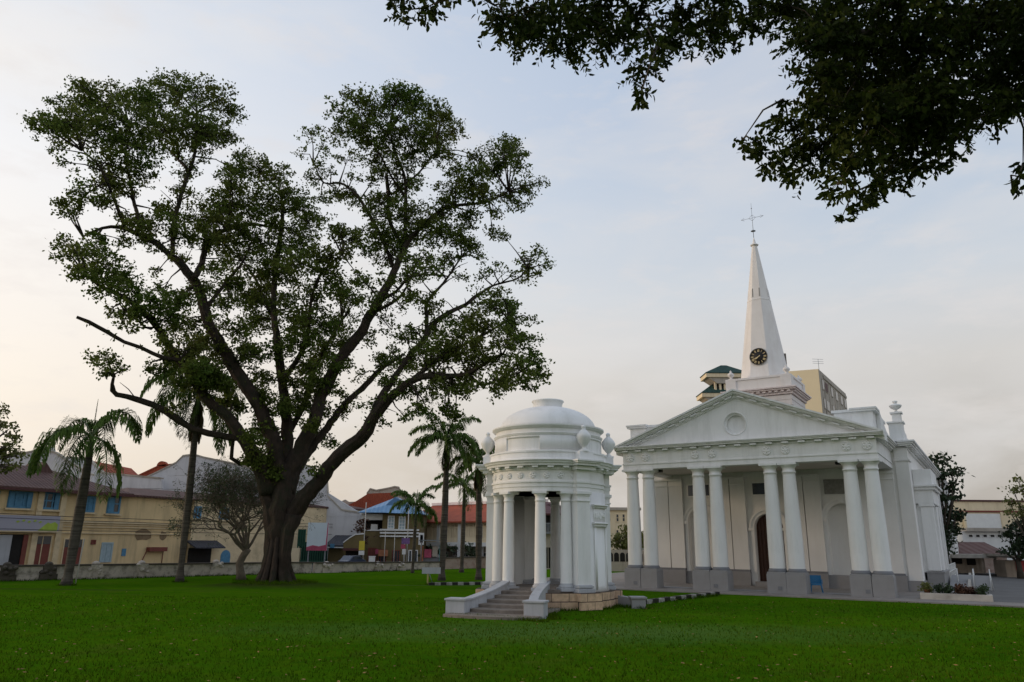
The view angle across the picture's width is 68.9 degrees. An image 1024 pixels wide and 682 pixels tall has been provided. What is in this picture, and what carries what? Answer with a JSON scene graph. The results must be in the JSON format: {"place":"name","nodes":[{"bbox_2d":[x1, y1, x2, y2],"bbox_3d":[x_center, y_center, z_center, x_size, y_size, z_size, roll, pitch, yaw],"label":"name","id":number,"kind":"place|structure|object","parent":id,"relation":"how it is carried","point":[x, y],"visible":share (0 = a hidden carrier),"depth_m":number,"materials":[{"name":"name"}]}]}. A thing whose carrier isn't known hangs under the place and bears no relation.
{"place":"outdoors","nodes":[
{"label":"outdoors","id":0,"kind":"place"},
{"bbox_2d":[291,529,327,563],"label":"gate","id":1,"kind":"structure","parent":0,"point":[300,554],"depth_m":78.87,"materials":[{"name":"green metal"}]},
{"bbox_2d":[0,568,1023,681],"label":"lawn","id":2,"kind":"structure","parent":0,"point":[395,585],"depth_m":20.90,"materials":[{"name":"green plant"}]},
{"bbox_2d":[0,402,33,474],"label":"tree","id":3,"kind":"object","parent":2,"relation":"on","point":[5,448],"visible":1,"depth_m":37.71,"materials":[{"name":"green plant"}]},
{"bbox_2d":[75,539,84,583],"bbox_3d":[-24.145,12.350,41.703,0.205,2.512,0.100,0,-15,0],"label":"garden stake","id":4,"kind":"object","parent":2,"relation":"on","point":[79,560],"visible":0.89,"depth_m":41.70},
{"bbox_2d":[25,399,143,585],"bbox_3d":[-24.391,8.442,42.173,5.594,10.414,5.353,8,-17,-26],"label":"royal palm","id":5,"kind":"object","parent":2,"relation":"on","point":[134,425],"visible":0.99,"depth_m":41.72,"materials":[{"name":"green plant"}]},
{"bbox_2d":[0,560,312,580],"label":"boundary wall","id":6,"kind":"structure","parent":2,"relation":"on","point":[51,570],"depth_m":48.91,"materials":[{"name":"white concrete"}]},
{"bbox_2d":[140,353,245,581],"bbox_3d":[-20.050,7.895,46.603,6.292,13.822,6.720,0,-15,0],"label":"royal palm","id":7,"kind":"object","parent":2,"relation":"on","point":[195,418],"visible":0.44,"depth_m":46.36,"materials":[{"name":"green plant"}]},
{"bbox_2d":[161,456,330,579],"bbox_3d":[-17.631,11.517,48.791,9.216,8.022,10.075,-10,-18,33],"label":"frangipani tree","id":8,"kind":"object","parent":2,"relation":"on","point":[246,488],"visible":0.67,"depth_m":47.87,"materials":[{"name":"green plant"}]},
{"bbox_2d":[17,67,555,581],"bbox_3d":[-12.751,-2.954,45.850,31.342,35.039,18.091,0,-15,0],"label":"rain tree","id":9,"kind":"object","parent":2,"relation":"on","point":[275,463],"visible":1,"depth_m":45.01,"materials":[{"name":"green plant"}]},
{"bbox_2d":[351,518,374,557],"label":"tree","id":10,"kind":"object","parent":2,"relation":"on","point":[360,528],"visible":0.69,"depth_m":81.19,"materials":[{"name":"green plant"}]},
{"bbox_2d":[359,502,366,558],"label":"street sign","id":11,"kind":"object","parent":2,"relation":"on","point":[361,545],"visible":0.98,"depth_m":74.14,"materials":[{"name":"metal"}]},
{"bbox_2d":[312,561,439,572],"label":"boundary wall","id":12,"kind":"structure","parent":2,"relation":"on","point":[328,567],"depth_m":62.02,"materials":[{"name":"white concrete"}]},
{"bbox_2d":[401,537,409,560],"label":"street sign","id":13,"kind":"object","parent":2,"relation":"on","point":[405,541],"visible":0.98,"depth_m":73.19,"materials":[{"name":"purple metal"}]},
{"bbox_2d":[389,485,440,572],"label":"royal palm","id":14,"kind":"object","parent":2,"relation":"on","point":[409,499],"visible":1,"depth_m":60.70,"materials":[{"name":"green plant"}]},
{"bbox_2d":[422,567,440,582],"bbox_3d":[-4.821,13.994,44.384,1.100,1.030,0.332,4,-15,-12],"label":"notice board","id":15,"kind":"object","parent":2,"relation":"on","point":[428,571],"visible":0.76,"depth_m":44.31,"materials":[{"name":"grey metal"}]},
{"bbox_2d":[407,412,481,580],"bbox_3d":[-4.637,10.341,49.941,4.503,11.082,5.037,8,-17,-27],"label":"royal palm","id":16,"kind":"object","parent":2,"relation":"on","point":[441,434],"visible":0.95,"depth_m":50.24,"materials":[{"name":"green plant"}]},
{"bbox_2d":[418,541,475,557],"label":"shrub","id":17,"kind":"object","parent":2,"relation":"on","point":[469,549],"visible":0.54,"depth_m":76.84,"materials":[{"name":"green plant"}]},
{"bbox_2d":[428,582,482,584],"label":"striped kerb","id":18,"kind":"structure","parent":2,"relation":"on","point":[455,583],"depth_m":43.89,"materials":[{"name":"white paint"}]},
{"bbox_2d":[434,470,482,572],"bbox_3d":[-4.412,14.902,62.768,4.277,8.932,4.194,7,-16,-22],"label":"royal palm","id":19,"kind":"object","parent":2,"relation":"on","point":[466,490],"visible":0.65,"depth_m":62.73,"materials":[{"name":"green plant"}]},
{"bbox_2d":[445,556,485,568],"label":"boundary wall","id":20,"kind":"structure","parent":2,"relation":"on","point":[454,562],"depth_m":70.42,"materials":[{"name":"concrete"}]},
{"bbox_2d":[449,432,494,579],"bbox_3d":[-2.391,11.348,51.378,4.375,9.913,4.308,0,-15,0],"label":"royal palm","id":21,"kind":"object","parent":2,"relation":"on","point":[479,476],"visible":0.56,"depth_m":51.05,"materials":[{"name":"green plant"}]},
{"bbox_2d":[0,591,1019,681],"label":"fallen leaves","id":22,"kind":"object","parent":2,"relation":"on","point":[495,646],"visible":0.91,"depth_m":17.10,"materials":[{"name":"brown plant"}]},
{"bbox_2d":[443,398,646,620],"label":"pavilion","id":23,"kind":"structure","parent":2,"relation":"on","point":[549,449],"depth_m":30.05,"materials":[{"name":"white paint"}]},
{"bbox_2d":[545,502,560,568],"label":"old house","id":24,"kind":"structure","parent":2,"relation":"on","point":[548,519],"depth_m":71.57,"materials":[{"name":"beige paint"}]},
{"bbox_2d":[546,546,549,568],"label":"door","id":25,"kind":"structure","parent":24,"relation":"in","point":[547,547],"depth_m":71.07,"materials":[{"name":"wood"}]},
{"bbox_2d":[546,515,550,530],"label":"window","id":26,"kind":"structure","parent":24,"relation":"in","point":[548,517],"depth_m":71.92,"materials":[{"name":"grey glass"}]},
{"bbox_2d":[611,550,643,570],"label":"arcade wall","id":27,"kind":"structure","parent":2,"relation":"on","point":[619,560],"depth_m":67.20,"materials":[{"name":"white paint"}]},
{"bbox_2d":[611,524,643,549],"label":"shrub","id":28,"kind":"object","parent":2,"relation":"on","point":[617,537],"visible":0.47,"depth_m":73.14,"materials":[{"name":"green plant"}]},
{"bbox_2d":[646,592,719,603],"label":"striped kerb","id":29,"kind":"structure","parent":2,"relation":"on","point":[662,599],"depth_m":33.52,"materials":[{"name":"white paint"}]},
{"bbox_2d":[384,0,1023,223],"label":"overhanging tree","id":30,"kind":"object","parent":2,"relation":"on","point":[893,108],"visible":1,"depth_m":8.69,"materials":[{"name":"green plant"}]},
{"bbox_2d":[614,208,957,597],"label":"church","id":31,"kind":"structure","parent":2,"relation":"on","point":[757,473],"depth_m":42.22,"materials":[{"name":"white paint"}]},
{"bbox_2d":[686,483,709,497],"bbox_3d":[11.970,9.588,47.878,1.560,0.840,0.100,-9,-18,31],"label":"window frame","id":32,"kind":"structure","parent":31,"relation":"in","point":[689,487],"depth_m":48.06,"materials":[{"name":"white paint"}]},
{"bbox_2d":[750,482,764,495],"bbox_3d":[15.440,9.049,45.767,1.560,0.840,0.100,-9,-18,31],"label":"window frame","id":33,"kind":"structure","parent":31,"relation":"in","point":[757,488],"depth_m":45.93,"materials":[{"name":"white glass"}]},
{"bbox_2d":[756,515,786,580],"bbox_3d":[15.731,12.474,45.170,1.900,4.400,0.110,-9,-18,31],"label":"door","id":34,"kind":"structure","parent":31,"relation":"in","point":[761,527],"depth_m":45.38,"materials":[{"name":"brown wood"}]},
{"bbox_2d":[928,451,974,574],"bbox_3d":[35.913,14.187,61.540,4.436,10.327,2.916,7,-16,-22],"label":"tree","id":35,"kind":"object","parent":2,"relation":"on","point":[956,516],"visible":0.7,"depth_m":61.40,"materials":[{"name":"green plant"}]},
{"bbox_2d":[920,592,993,601],"bbox_3d":[20.583,11.889,34.599,2.900,0.360,0.910,-8,-17,29],"label":"planter","id":36,"kind":"object","parent":2,"relation":"on","point":[956,596],"visible":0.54,"depth_m":34.22,"materials":[{"name":"concrete"}]},
{"bbox_2d":[917,582,934,592],"bbox_3d":[19.522,11.692,35.227,0.785,0.680,0.694,0,-15,0],"label":"potted plant","id":37,"kind":"object","parent":36,"relation":"in","point":[926,588],"visible":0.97,"depth_m":35.15,"materials":[{"name":"green plant"}]},
{"bbox_2d":[929,582,948,592],"bbox_3d":[20.047,11.639,34.965,0.790,0.654,0.783,0,-15,0],"label":"plant","id":38,"kind":"object","parent":36,"relation":"in","point":[938,588],"visible":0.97,"depth_m":34.94,"materials":[{"name":"green plant"}]},
{"bbox_2d":[941,583,954,593],"bbox_3d":[20.287,11.616,34.885,0.584,0.662,0.728,3,-15,-11],"label":"plant","id":39,"kind":"object","parent":36,"relation":"in","point":[947,590],"visible":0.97,"depth_m":34.74,"materials":[{"name":"green plant"}]},
{"bbox_2d":[953,583,968,593],"bbox_3d":[20.837,11.546,34.564,0.763,0.639,1.034,0,-15,0],"label":"plant","id":40,"kind":"object","parent":36,"relation":"in","point":[959,588],"visible":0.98,"depth_m":34.47,"materials":[{"name":"red plant"}]},
{"bbox_2d":[963,584,976,594],"bbox_3d":[21.074,11.507,34.394,0.815,0.631,0.722,0,-15,0],"label":"plant","id":41,"kind":"object","parent":36,"relation":"in","point":[972,589],"visible":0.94,"depth_m":34.24,"materials":[{"name":"green plant"}]},
{"bbox_2d":[975,583,989,594],"bbox_3d":[21.488,11.409,34.122,0.807,0.691,0.674,5,-16,-16],"label":"plant","id":42,"kind":"object","parent":36,"relation":"in","point":[982,590],"visible":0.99,"depth_m":34.01,"materials":[{"name":"green plant"}]},
{"bbox_2d":[950,554,996,575],"bbox_3d":[45.102,18.827,62.502,17.650,1.790,2.700,0,-15,0],"label":"shelter","id":43,"kind":"object","parent":2,"relation":"on","point":[965,564],"visible":0.68,"depth_m":62.75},
{"bbox_2d":[958,542,1006,572],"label":"shed","id":44,"kind":"structure","parent":2,"relation":"on","point":[974,547],"depth_m":68.45,"materials":[{"name":"metal"}]},
{"bbox_2d":[957,528,1023,559],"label":"annexe","id":45,"kind":"structure","parent":2,"relation":"on","point":[990,536],"depth_m":73.54,"materials":[{"name":"paint"}]},
{"bbox_2d":[983,553,1023,576],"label":"shelter","id":46,"kind":"object","parent":2,"relation":"on","point":[1005,568],"visible":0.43,"depth_m":60.04,"materials":[{"name":"concrete"}]},
{"bbox_2d":[995,516,1023,578],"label":"tree","id":47,"kind":"object","parent":2,"relation":"on","point":[1017,543],"visible":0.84,"depth_m":57.69,"materials":[{"name":"green plant"}]},
{"bbox_2d":[997,474,1023,535],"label":"tree","id":48,"kind":"object","parent":2,"relation":"on","point":[1020,512],"visible":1,"depth_m":56.67,"materials":[{"name":"green plant"}]},
{"bbox_2d":[0,0,1023,533],"label":"sky","id":49,"kind":"structure","parent":0,"point":[916,302],"materials":[{"name":"blue"}]},
{"bbox_2d":[610,507,640,549],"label":"apartment building","id":50,"kind":"structure","parent":0,"point":[618,516],"depth_m":95.35,"materials":[{"name":"beige paint"}]},
{"bbox_2d":[546,572,1023,607],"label":"church pavement","id":51,"kind":"structure","parent":0,"point":[618,579],"depth_m":37.45,"materials":[{"name":"grey concrete"}]},
{"bbox_2d":[810,575,823,592],"bbox_3d":[15.675,12.536,38.472,0.624,0.878,0.540,-4,-16,18],"label":"plastic chair","id":52,"kind":"object","parent":51,"relation":"on","point":[815,579],"visible":0.93,"depth_m":38.68,"materials":[{"name":"blue plastic"}]},
{"bbox_2d":[948,562,956,580],"bbox_3d":[29.092,15.330,49.222,0.052,1.278,7.860,-9,-18,31],"label":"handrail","id":53,"kind":"object","parent":51,"relation":"on","point":[952,568],"visible":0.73,"depth_m":49.20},
{"bbox_2d":[784,353,846,415],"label":"hotel block","id":54,"kind":"structure","parent":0,"point":[826,393],"depth_m":154.92,"materials":[{"name":"paint"}]},
{"bbox_2d":[824,381,827,392],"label":"window","id":55,"kind":"structure","parent":54,"relation":"in","point":[826,385],"depth_m":157.84,"materials":[{"name":"glass"}]},
{"bbox_2d":[826,400,829,411],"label":"window","id":56,"kind":"structure","parent":54,"relation":"in","point":[828,404],"depth_m":156.86,"materials":[{"name":"glass"}]},
{"bbox_2d":[951,576,1023,602],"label":"car park","id":57,"kind":"structure","parent":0,"point":[1008,589],"depth_m":42.80,"materials":[{"name":"grey asphalt"}]},
{"bbox_2d":[950,573,971,591],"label":"ramp","id":58,"kind":"structure","parent":57,"relation":"on","point":[953,581],"depth_m":42.51,"materials":[{"name":"grey paint"}]},
{"bbox_2d":[956,568,974,586],"bbox_3d":[26.013,13.623,42.757,0.890,1.160,0.542,-7,-17,26],"label":"barrier","id":59,"kind":"object","parent":57,"relation":"on","point":[963,577],"visible":0.46,"depth_m":42.77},
{"bbox_2d":[972,569,993,590],"bbox_3d":[26.318,13.361,41.773,0.890,1.160,0.542,-12,-20,39],"label":"barrier","id":60,"kind":"object","parent":57,"relation":"on","point":[978,580],"visible":0.82,"depth_m":41.74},
{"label":"street","id":61,"kind":"structure","parent":0,"visible":0},
{"bbox_2d":[0,446,94,481],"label":"shophouse","id":62,"kind":"structure","parent":61,"relation":"on","point":[50,460],"depth_m":79.28,"materials":[{"name":"white paint"}]},
{"bbox_2d":[66,456,165,489],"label":"shophouse","id":63,"kind":"structure","parent":61,"relation":"on","point":[131,478],"depth_m":82.76,"materials":[{"name":"white paint"}]},
{"bbox_2d":[139,461,169,475],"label":"shophouse","id":64,"kind":"structure","parent":61,"relation":"on","point":[161,465],"depth_m":88.49,"materials":[{"name":"red tile"}]},
{"bbox_2d":[0,462,365,564],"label":"shophouse","id":65,"kind":"structure","parent":61,"relation":"on","point":[129,525],"depth_m":63.14,"materials":[{"name":"beige paint"}]},
{"bbox_2d":[4,491,32,510],"bbox_3d":[-37.726,12.247,57.268,0.220,1.410,2.050,-8,-17,28],"label":"window","id":66,"kind":"structure","parent":65,"relation":"in","point":[20,498],"depth_m":57.27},
{"bbox_2d":[33,535,52,564],"bbox_3d":[-36.737,16.487,58.179,0.090,2.670,1.470,-8,-17,28],"label":"door","id":67,"kind":"structure","parent":65,"relation":"in","point":[44,542],"depth_m":58.37,"materials":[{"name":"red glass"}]},
{"bbox_2d":[37,492,60,511],"bbox_3d":[-36.637,12.734,59.182,0.220,1.500,1.800,-8,-17,28],"label":"window","id":68,"kind":"structure","parent":65,"relation":"in","point":[50,496],"depth_m":59.22,"materials":[{"name":"blue glass"}]},
{"bbox_2d":[60,538,83,563],"bbox_3d":[-35.535,17.203,60.248,0.090,2.480,1.630,-8,-17,28],"label":"door","id":69,"kind":"structure","parent":65,"relation":"in","point":[66,540],"depth_m":59.97,"materials":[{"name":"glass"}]},
{"bbox_2d":[85,496,96,513],"bbox_3d":[-35.054,13.603,61.926,0.220,1.470,1.360,-8,-17,28],"label":"window","id":70,"kind":"structure","parent":65,"relation":"in","point":[91,500],"depth_m":62.07,"materials":[{"name":"blue wood"}]},
{"bbox_2d":[99,542,113,561],"bbox_3d":[-34.107,17.764,62.777,0.090,1.610,1.040,-8,-17,28],"label":"door","id":71,"kind":"structure","parent":65,"relation":"in","point":[106,551],"depth_m":62.76,"materials":[{"name":"blue wood"}]},
{"bbox_2d":[104,496,121,515],"bbox_3d":[-33.992,13.982,63.803,0.220,1.790,1.490,-8,-17,28],"label":"window","id":72,"kind":"structure","parent":65,"relation":"in","point":[117,502],"depth_m":63.99,"materials":[{"name":"blue glass"}]},
{"bbox_2d":[192,506,201,519],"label":"window","id":73,"kind":"structure","parent":65,"relation":"in","point":[199,514],"depth_m":70.69,"materials":[{"name":"blue glass"}]},
{"bbox_2d":[220,550,229,561],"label":"arched door","id":74,"kind":"structure","parent":65,"relation":"in","point":[225,555],"depth_m":72.88,"materials":[{"name":"blue wood"}]},
{"bbox_2d":[147,454,255,495],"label":"shophouse","id":75,"kind":"structure","parent":61,"relation":"on","point":[168,471],"depth_m":84.97,"materials":[{"name":"white paint"}]},
{"bbox_2d":[306,523,328,561],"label":"billboard","id":76,"kind":"object","parent":61,"relation":"on","point":[317,537],"visible":0.83,"depth_m":77.32,"materials":[{"name":"grey metal"}]},
{"bbox_2d":[297,464,367,560],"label":"shophouse","id":77,"kind":"structure","parent":61,"relation":"on","point":[342,518],"depth_m":85.73,"materials":[{"name":"white paint"}]},
{"bbox_2d":[327,535,351,561],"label":"shed","id":78,"kind":"structure","parent":61,"relation":"on","point":[335,548],"depth_m":79.85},
{"bbox_2d":[338,555,365,561],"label":"parked car","id":79,"kind":"object","parent":61,"relation":"on","point":[351,558],"visible":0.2,"depth_m":72.36,"materials":[{"name":"grey paint"}]},
{"bbox_2d":[343,533,363,558],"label":"garden wall","id":80,"kind":"structure","parent":61,"relation":"on","point":[351,545],"depth_m":78.57,"materials":[{"name":"paint"}]},
{"bbox_2d":[342,493,393,508],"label":"shophouse","id":81,"kind":"structure","parent":61,"relation":"on","point":[372,499],"depth_m":94.98,"materials":[{"name":"red tile"}]},
{"bbox_2d":[368,556,375,561],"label":"utility box","id":82,"kind":"object","parent":61,"relation":"on","point":[371,558],"visible":0.67,"depth_m":72.76,"materials":[{"name":"white metal"}]},
{"bbox_2d":[366,486,405,498],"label":"shophouse","id":83,"kind":"structure","parent":61,"relation":"on","point":[388,489],"depth_m":98.19,"materials":[{"name":"white paint"}]},
{"bbox_2d":[358,497,428,561],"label":"corner house","id":84,"kind":"structure","parent":61,"relation":"on","point":[382,519],"depth_m":83.34,"materials":[{"name":"blue metal"}]},
{"bbox_2d":[367,548,376,561],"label":"door","id":85,"kind":"structure","parent":84,"relation":"in","point":[371,551],"depth_m":82.96,"materials":[{"name":"red wood"}]},
{"bbox_2d":[378,549,386,561],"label":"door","id":86,"kind":"structure","parent":84,"relation":"in","point":[380,558],"depth_m":82.51,"materials":[{"name":"brown glass"}]},
{"bbox_2d":[387,516,394,528],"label":"window","id":87,"kind":"structure","parent":84,"relation":"in","point":[391,519],"depth_m":83.51,"materials":[{"name":"white glass"}]},
{"bbox_2d":[392,550,399,561],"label":"door","id":88,"kind":"structure","parent":84,"relation":"in","point":[396,553],"depth_m":82.61,"materials":[{"name":"brown glass"}]},
{"bbox_2d":[398,516,405,528],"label":"window","id":89,"kind":"structure","parent":84,"relation":"in","point":[402,520],"depth_m":83.55,"materials":[{"name":"white glass"}]},
{"bbox_2d":[408,550,417,560],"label":"door","id":90,"kind":"structure","parent":84,"relation":"in","point":[409,551],"depth_m":82.60,"materials":[{"name":"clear glass"}]},
{"bbox_2d":[406,511,408,560],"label":"street lamp","id":91,"kind":"object","parent":61,"relation":"on","point":[407,536],"visible":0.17,"depth_m":76.40,"materials":[{"name":"grey metal"}]},
{"bbox_2d":[418,533,423,546],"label":"street sign","id":92,"kind":"object","parent":61,"relation":"on","point":[421,536],"visible":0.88,"depth_m":77.20,"materials":[{"name":"white metal"}]},
{"bbox_2d":[419,540,439,560],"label":"market stall","id":93,"kind":"object","parent":61,"relation":"on","point":[427,554],"visible":0.56,"depth_m":74.17,"materials":[{"name":"grey metal"}]},
{"bbox_2d":[424,499,547,557],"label":"shophouse row","id":94,"kind":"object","parent":61,"relation":"on","point":[454,524],"visible":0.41,"depth_m":87.11,"materials":[{"name":"beige paint"}]},
{"label":"ground","id":95,"kind":"structure","parent":0,"visible":0},
{"bbox_2d":[696,365,741,402],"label":"rooftop pagoda","id":96,"kind":"object","parent":95,"relation":"on","point":[714,379],"visible":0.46,"depth_m":141.44,"materials":[{"name":"paint"}]},
{"bbox_2d":[953,500,1023,527],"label":"warehouse","id":97,"kind":"structure","parent":95,"relation":"on","point":[985,513],"depth_m":81.94,"materials":[{"name":"white paint"}]}
]}

